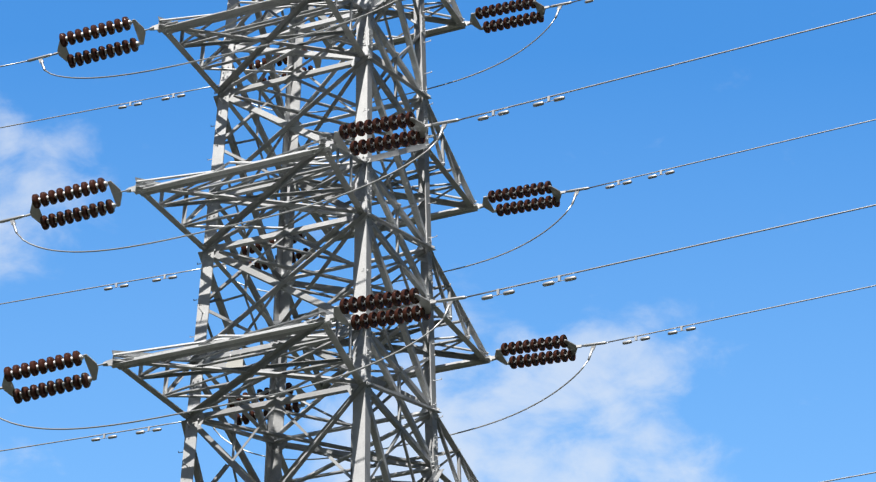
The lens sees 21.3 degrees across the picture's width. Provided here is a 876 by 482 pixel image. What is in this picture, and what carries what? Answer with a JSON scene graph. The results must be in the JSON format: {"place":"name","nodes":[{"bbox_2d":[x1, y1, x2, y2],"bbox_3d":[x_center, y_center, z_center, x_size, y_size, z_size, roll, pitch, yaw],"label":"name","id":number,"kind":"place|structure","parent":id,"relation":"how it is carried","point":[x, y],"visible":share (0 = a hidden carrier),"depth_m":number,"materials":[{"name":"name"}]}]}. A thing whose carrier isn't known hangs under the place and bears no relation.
{"place":"outdoors","nodes":[
{"label":"outdoors","id":0,"kind":"place"},
{"bbox_2d":[0,0,875,481],"label":"sky","id":1,"kind":"structure","parent":0,"point":[787,393],"materials":[{"name":"blue"}]},
{"label":"ground","id":2,"kind":"structure","parent":0,"visible":0},
{"bbox_2d":[0,0,875,481],"bbox_3d":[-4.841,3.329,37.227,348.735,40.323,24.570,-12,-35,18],"label":"tower","id":3,"kind":"structure","parent":2,"relation":"on","point":[298,166],"depth_m":46.12,"materials":[{"name":"metal"}]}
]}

